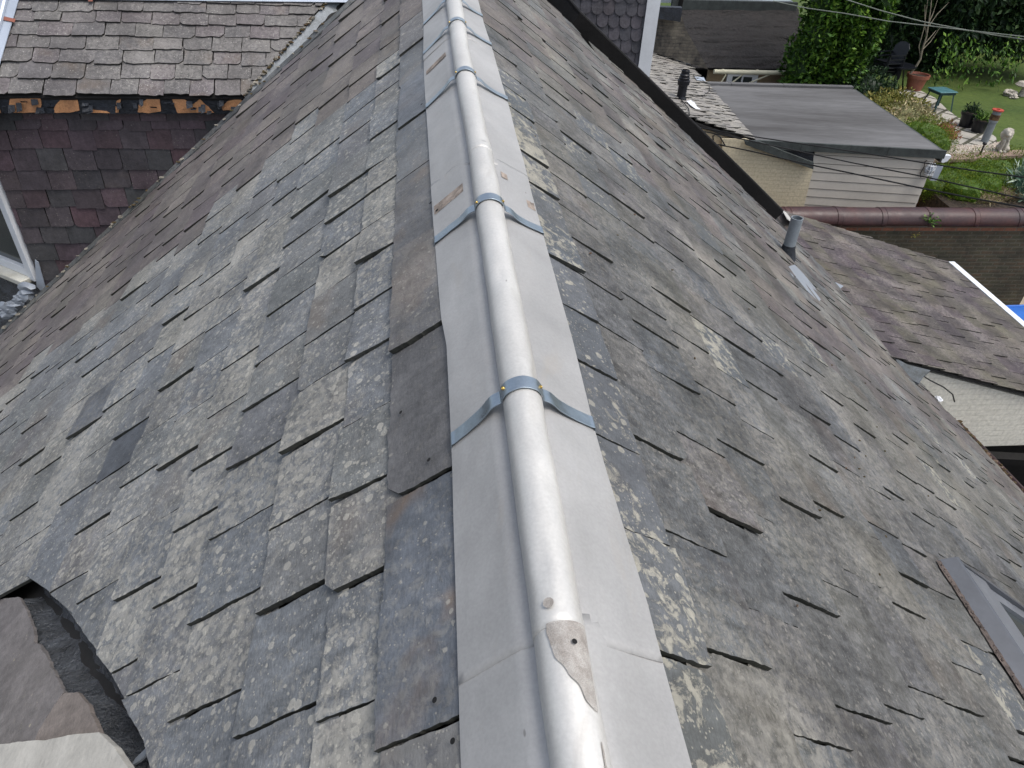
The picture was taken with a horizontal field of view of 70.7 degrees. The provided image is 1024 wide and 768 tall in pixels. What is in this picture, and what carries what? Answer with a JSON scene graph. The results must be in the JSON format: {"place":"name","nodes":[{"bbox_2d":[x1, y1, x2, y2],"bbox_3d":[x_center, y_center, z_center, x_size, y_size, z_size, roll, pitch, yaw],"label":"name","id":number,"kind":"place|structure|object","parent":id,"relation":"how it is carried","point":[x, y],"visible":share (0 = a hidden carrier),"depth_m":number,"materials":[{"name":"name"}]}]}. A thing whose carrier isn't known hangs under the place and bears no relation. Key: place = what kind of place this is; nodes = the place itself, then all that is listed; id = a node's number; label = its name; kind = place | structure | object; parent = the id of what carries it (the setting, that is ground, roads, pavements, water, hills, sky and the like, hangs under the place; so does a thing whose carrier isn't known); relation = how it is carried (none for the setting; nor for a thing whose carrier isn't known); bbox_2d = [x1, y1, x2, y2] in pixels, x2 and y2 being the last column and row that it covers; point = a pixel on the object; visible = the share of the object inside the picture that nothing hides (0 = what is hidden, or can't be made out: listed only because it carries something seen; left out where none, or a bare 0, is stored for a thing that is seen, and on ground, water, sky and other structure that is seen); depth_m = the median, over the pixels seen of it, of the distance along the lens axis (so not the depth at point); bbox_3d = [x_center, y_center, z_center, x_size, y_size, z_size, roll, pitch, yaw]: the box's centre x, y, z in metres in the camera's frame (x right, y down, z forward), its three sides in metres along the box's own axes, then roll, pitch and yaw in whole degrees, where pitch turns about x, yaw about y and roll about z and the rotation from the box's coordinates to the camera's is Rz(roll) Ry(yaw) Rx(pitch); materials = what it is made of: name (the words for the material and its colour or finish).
{"place":"outdoors","nodes":[
{"label":"outdoors","id":0,"kind":"place"},
{"bbox_2d":[696,70,707,80],"bbox_3d":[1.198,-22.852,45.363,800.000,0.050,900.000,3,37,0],"label":"ground","id":1,"kind":"structure","parent":0,"point":[703,73],"depth_m":36.34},
{"bbox_2d":[0,0,1023,767],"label":"house","id":2,"kind":"structure","parent":1,"relation":"on","point":[226,510],"depth_m":2.32,"materials":[{"name":"grey stone"}]},
{"bbox_2d":[0,0,347,328],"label":"dormer house","id":3,"kind":"structure","parent":2,"relation":"attached to","point":[111,111],"depth_m":6.48,"materials":[{"name":"purple stone"}]},
{"bbox_2d":[0,181,35,284],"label":"window","id":4,"kind":"structure","parent":3,"relation":"in","point":[16,264],"depth_m":7.18,"materials":[{"name":"white paint"}]},
{"bbox_2d":[422,0,691,767],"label":"ridge capping","id":5,"kind":"object","parent":2,"relation":"on","point":[560,661],"visible":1,"depth_m":1.33,"materials":[{"name":"metal"}]},
{"bbox_2d":[572,0,660,76],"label":"gabled house","id":6,"kind":"structure","parent":2,"relation":"attached to","point":[628,28],"depth_m":9.21,"materials":[{"name":"stone"}]},
{"bbox_2d":[781,215,803,261],"bbox_3d":[2.556,-1.256,6.679,0.190,0.600,0.190,3,37,0],"label":"stub pipe","id":7,"kind":"object","parent":2,"relation":"on","point":[788,247],"visible":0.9,"depth_m":6.57,"materials":[{"name":"grey plastic"}]},
{"bbox_2d":[937,557,1023,687],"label":"roof window","id":8,"kind":"structure","parent":2,"relation":"in","point":[1002,616],"depth_m":2.80,"materials":[{"name":"grey metal"}]},
{"bbox_2d":[649,6,754,147],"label":"slated cottage","id":9,"kind":"structure","parent":1,"relation":"on","point":[675,51],"depth_m":15.90,"materials":[{"name":"stone"}]},
{"bbox_2d":[676,69,689,100],"bbox_3d":[3.337,-5.787,14.117,0.240,0.673,0.240,3,37,0],"label":"flue pipe","id":10,"kind":"object","parent":9,"relation":"on","point":[683,83],"visible":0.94,"depth_m":13.99,"materials":[{"name":"black plastic"}]},
{"bbox_2d":[681,75,709,115],"bbox_3d":[3.814,-5.968,14.944,0.465,0.374,4.206,12,38,12],"label":"aerial cable","id":11,"kind":"object","parent":9,"relation":"on","point":[697,96],"visible":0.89,"depth_m":14.90,"materials":[{"name":"black rubber"}]},
{"bbox_2d":[718,144,1023,207],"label":"overhead cable","id":12,"kind":"object","parent":9,"relation":"attached to","point":[878,178],"visible":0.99,"depth_m":10.97,"materials":[{"name":"black rubber"}]},
{"bbox_2d":[661,0,802,82],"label":"felt roofed house","id":13,"kind":"structure","parent":1,"relation":"on","point":[740,40],"depth_m":21.40,"materials":[{"name":"black paint"}]},
{"bbox_2d":[726,74,757,82],"bbox_3d":[6.744,-8.692,21.441,0.887,1.000,0.100,3,37,0],"label":"window","id":14,"kind":"structure","parent":13,"relation":"in","point":[730,77],"depth_m":21.21,"materials":[{"name":"white paint"}]},
{"bbox_2d":[778,211,1023,486],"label":"extension","id":15,"kind":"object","parent":1,"relation":"on","point":[956,329],"visible":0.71,"depth_m":8.48,"materials":[{"name":"grey stone"}]},
{"bbox_2d":[924,376,954,401],"bbox_3d":[4.269,0.027,7.283,0.621,0.429,0.025,-2,37,-6],"label":"loose cable","id":16,"kind":"object","parent":15,"relation":"hanging from","point":[942,386],"visible":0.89,"depth_m":7.28,"materials":[{"name":"black rubber"}]},
{"bbox_2d":[985,445,1023,486],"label":"shaded doorway","id":17,"kind":"structure","parent":15,"relation":"in","point":[1017,471],"depth_m":8.72,"materials":[{"name":"black paint"}]},
{"bbox_2d":[660,0,1023,149],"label":"lawn","id":18,"kind":"structure","parent":0,"point":[989,97],"depth_m":21.53,"materials":[{"name":"green plant"}]},
{"bbox_2d":[776,0,901,88],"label":"hedge","id":19,"kind":"object","parent":18,"relation":"on","point":[828,48],"visible":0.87,"depth_m":19.34,"materials":[{"name":"green plant"}]},
{"bbox_2d":[837,62,904,98],"bbox_3d":[9.713,-7.784,19.615,1.905,1.663,2.020,3,37,0],"label":"shrub","id":20,"kind":"object","parent":18,"relation":"on","point":[869,81],"visible":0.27,"depth_m":19.49,"materials":[{"name":"green plant"}]},
{"bbox_2d":[868,62,898,84],"bbox_3d":[10.793,-9.050,20.927,0.698,0.951,0.617,-10,39,-17],"label":"garden chair","id":21,"kind":"object","parent":18,"relation":"on","point":[894,73],"visible":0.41,"depth_m":20.82,"materials":[{"name":"black plastic"}]},
{"bbox_2d":[871,58,902,85],"bbox_3d":[10.818,-9.137,20.861,0.698,0.951,0.617,-10,39,-17],"label":"garden chair","id":22,"kind":"object","parent":21,"relation":"on","point":[892,70],"visible":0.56,"depth_m":20.75,"materials":[{"name":"black plastic"}]},
{"bbox_2d":[870,53,907,81],"bbox_3d":[10.842,-9.223,20.795,0.698,0.951,0.617,-10,39,-17],"label":"garden chair","id":23,"kind":"object","parent":22,"relation":"on","point":[883,64],"visible":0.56,"depth_m":20.75,"materials":[{"name":"black plastic"}]},
{"bbox_2d":[871,41,909,78],"bbox_3d":[10.867,-9.310,20.729,0.698,0.951,0.617,-10,39,-17],"label":"garden chair","id":24,"kind":"object","parent":23,"relation":"on","point":[901,49],"visible":0.73,"depth_m":20.65,"materials":[{"name":"black plastic"}]},
{"bbox_2d":[863,85,931,112],"bbox_3d":[9.852,-7.193,18.916,2.616,1.182,1.628,-19,42,-27],"label":"shrub","id":25,"kind":"object","parent":18,"relation":"on","point":[885,100],"visible":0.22,"depth_m":18.66,"materials":[{"name":"green plant"}]},
{"bbox_2d":[884,62,916,89],"bbox_3d":[11.207,-8.956,21.068,0.894,0.675,0.894,3,37,0],"label":"round table","id":26,"kind":"object","parent":18,"relation":"on","point":[908,66],"visible":0.58,"depth_m":20.79,"materials":[{"name":"black plastic"}]},
{"bbox_2d":[886,98,944,124],"bbox_3d":[9.930,-6.473,18.004,1.868,1.139,1.635,3,37,0],"label":"shrub","id":27,"kind":"object","parent":18,"relation":"on","point":[904,112],"visible":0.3,"depth_m":17.87,"materials":[{"name":"beige plant"}]},
{"bbox_2d":[868,0,967,73],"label":"hedge","id":28,"kind":"object","parent":18,"relation":"on","point":[896,33],"visible":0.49,"depth_m":22.56,"materials":[{"name":"green plant"}]},
{"bbox_2d":[903,113,960,151],"bbox_3d":[9.782,-5.640,16.877,1.615,1.168,1.864,3,37,0],"label":"shrub","id":29,"kind":"object","parent":18,"relation":"on","point":[938,136],"visible":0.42,"depth_m":16.79,"materials":[{"name":"green plant"}]},
{"bbox_2d":[934,118,961,139],"bbox_3d":[10.662,-6.115,17.702,0.785,0.732,0.843,3,37,0],"label":"shrub","id":30,"kind":"object","parent":18,"relation":"on","point":[955,132],"visible":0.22,"depth_m":17.61,"materials":[{"name":"red plant"}]},
{"bbox_2d":[926,0,1023,90],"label":"hedge","id":31,"kind":"object","parent":18,"relation":"on","point":[1001,16],"visible":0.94,"depth_m":21.52,"materials":[{"name":"green plant"}]},
{"bbox_2d":[946,141,1009,156],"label":"gravel","id":32,"kind":"structure","parent":18,"relation":"on","point":[972,148],"depth_m":17.00,"materials":[{"name":"beige gravel"}]},
{"bbox_2d":[1002,89,1017,96],"bbox_3d":[14.568,-8.523,21.155,0.379,0.238,0.280,-6,38,-12],"label":"rock","id":33,"kind":"object","parent":18,"relation":"on","point":[1007,92],"visible":0.91,"depth_m":21.07,"materials":[{"name":"stone"}]},
{"bbox_2d":[1009,94,1018,98],"bbox_3d":[14.543,-8.321,20.936,0.235,0.184,0.221,-18,42,-25],"label":"rock","id":34,"kind":"object","parent":18,"relation":"on","point":[1014,96],"visible":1,"depth_m":20.87,"materials":[{"name":"stone"}]},
{"bbox_2d":[1015,80,1023,96],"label":"stone mushroom","id":35,"kind":"object","parent":18,"relation":"on","point":[1020,84],"visible":0.97,"depth_m":21.10,"materials":[{"name":"beige stone"}]},
{"bbox_2d":[700,127,1023,177],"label":"overhead cable","id":36,"kind":"object","parent":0,"point":[869,154],"visible":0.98,"depth_m":11.44,"materials":[{"name":"black rubber"}]},
{"bbox_2d":[704,131,1023,199],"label":"overhead cable","id":37,"kind":"object","parent":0,"point":[872,166],"visible":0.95,"depth_m":11.45,"materials":[{"name":"black rubber"}]},
{"bbox_2d":[773,1,1023,36],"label":"overhead cable","id":38,"kind":"object","parent":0,"point":[901,22],"visible":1,"depth_m":15.54,"materials":[{"name":"black rubber"}]},
{"bbox_2d":[847,0,1023,39],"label":"overhead cable","id":39,"kind":"object","parent":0,"point":[932,23],"visible":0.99,"depth_m":15.41,"materials":[{"name":"black rubber"}]},
{"bbox_2d":[899,89,996,144],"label":"patio","id":40,"kind":"structure","parent":0,"point":[969,137],"depth_m":18.52,"materials":[{"name":"beige stone"}]},
{"bbox_2d":[906,71,930,90],"bbox_3d":[11.777,-8.792,21.060,0.634,0.460,0.634,3,37,0],"label":"terracotta pot","id":41,"kind":"object","parent":40,"relation":"on","point":[916,80],"visible":0.86,"depth_m":20.92,"materials":[{"name":"ceramic"}]},
{"bbox_2d":[908,0,946,73],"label":"sapling","id":42,"kind":"object","parent":41,"relation":"on","point":[920,54],"visible":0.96,"depth_m":20.38,"materials":[{"name":"brown plant"}]},
{"bbox_2d":[924,87,957,112],"bbox_3d":[11.519,-7.663,19.479,0.580,0.540,0.580,-6,38,-11],"label":"garden table","id":43,"kind":"object","parent":40,"relation":"on","point":[942,91],"visible":0.98,"depth_m":19.27,"materials":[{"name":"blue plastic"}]},
{"bbox_2d":[959,110,979,127],"bbox_3d":[11.589,-6.699,18.340,0.459,0.380,0.459,3,37,0],"label":"black pot","id":44,"kind":"object","parent":40,"relation":"on","point":[966,119],"visible":0.76,"depth_m":18.25,"materials":[{"name":"plastic"}]},
{"bbox_2d":[962,102,982,113],"bbox_3d":[11.629,-6.961,18.176,0.473,0.301,0.505,25,42,26],"label":"potted plant","id":45,"kind":"object","parent":44,"relation":"on","point":[971,109],"visible":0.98,"depth_m":18.14,"materials":[{"name":"green plant"}]},
{"bbox_2d":[971,118,987,133],"bbox_3d":[11.654,-6.419,18.015,0.394,0.330,0.394,3,37,0],"label":"black pot","id":46,"kind":"object","parent":40,"relation":"on","point":[979,126],"visible":0.81,"depth_m":17.92,"materials":[{"name":"plastic"}]},
{"bbox_2d":[973,110,990,121],"bbox_3d":[11.680,-6.646,17.867,0.470,0.277,0.483,3,37,0],"label":"potted plant","id":47,"kind":"object","parent":46,"relation":"in","point":[980,116],"visible":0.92,"depth_m":17.86,"materials":[{"name":"green plant"}]},
{"bbox_2d":[981,108,1003,142],"bbox_3d":[11.454,-6.160,17.269,0.250,0.799,0.250,3,37,0],"label":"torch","id":48,"kind":"object","parent":40,"relation":"on","point":[995,116],"visible":0.98,"depth_m":17.18,"materials":[{"name":"grey plastic"}]},
{"bbox_2d":[918,193,1023,207],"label":"flower bed","id":49,"kind":"object","parent":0,"point":[935,201],"visible":0.17,"depth_m":15.63,"materials":[{"name":"soil"}]},
{"bbox_2d":[921,146,1023,204],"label":"heather","id":50,"kind":"object","parent":49,"relation":"on","point":[988,181],"visible":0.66,"depth_m":15.84,"materials":[{"name":"green plant"}]},
{"bbox_2d":[951,182,1023,206],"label":"dry plant","id":51,"kind":"object","parent":49,"relation":"on","point":[1000,198],"visible":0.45,"depth_m":15.62,"materials":[{"name":"brown plant"}]},
{"bbox_2d":[987,144,1023,168],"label":"heather","id":52,"kind":"object","parent":49,"relation":"on","point":[1017,160],"visible":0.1,"depth_m":16.71,"materials":[{"name":"green plant"}]},
{"bbox_2d":[1004,157,1023,201],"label":"spiky shrub","id":53,"kind":"object","parent":49,"relation":"on","point":[1018,184],"visible":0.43,"depth_m":15.72,"materials":[{"name":"green plant"}]},
{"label":"yard","id":54,"kind":"structure","parent":0,"visible":0},
{"bbox_2d":[701,81,950,206],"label":"garage","id":55,"kind":"structure","parent":54,"relation":"on","point":[847,117],"depth_m":13.99,"materials":[{"name":"grey fabric"}]},
{"bbox_2d":[781,206,1023,304],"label":"boundary wall","id":56,"kind":"structure","parent":54,"relation":"on","point":[984,247],"depth_m":12.54,"materials":[{"name":"brown brick"}]},
{"bbox_2d":[922,212,941,226],"bbox_3d":[7.146,-2.797,12.241,0.364,0.181,0.312,-21,43,-28],"label":"fern","id":57,"kind":"object","parent":56,"relation":"on","point":[933,220],"visible":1,"depth_m":12.23,"materials":[{"name":"green plant"}]},
{"bbox_2d":[916,150,1023,206],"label":"retaining wall","id":58,"kind":"structure","parent":54,"relation":"on","point":[1010,154],"depth_m":16.59,"materials":[{"name":"beige stone"}]},
{"bbox_2d":[993,128,1013,152],"bbox_3d":[11.418,-5.634,16.731,0.375,0.604,0.375,3,37,0],"label":"lion statue","id":59,"kind":"object","parent":58,"relation":"on","point":[1006,135],"visible":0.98,"depth_m":16.65,"materials":[{"name":"stone"}]},
{"bbox_2d":[1006,305,1023,320],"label":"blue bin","id":60,"kind":"object","parent":54,"relation":"on","point":[1017,310],"visible":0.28,"depth_m":12.64,"materials":[{"name":"blue plastic"}]}
]}

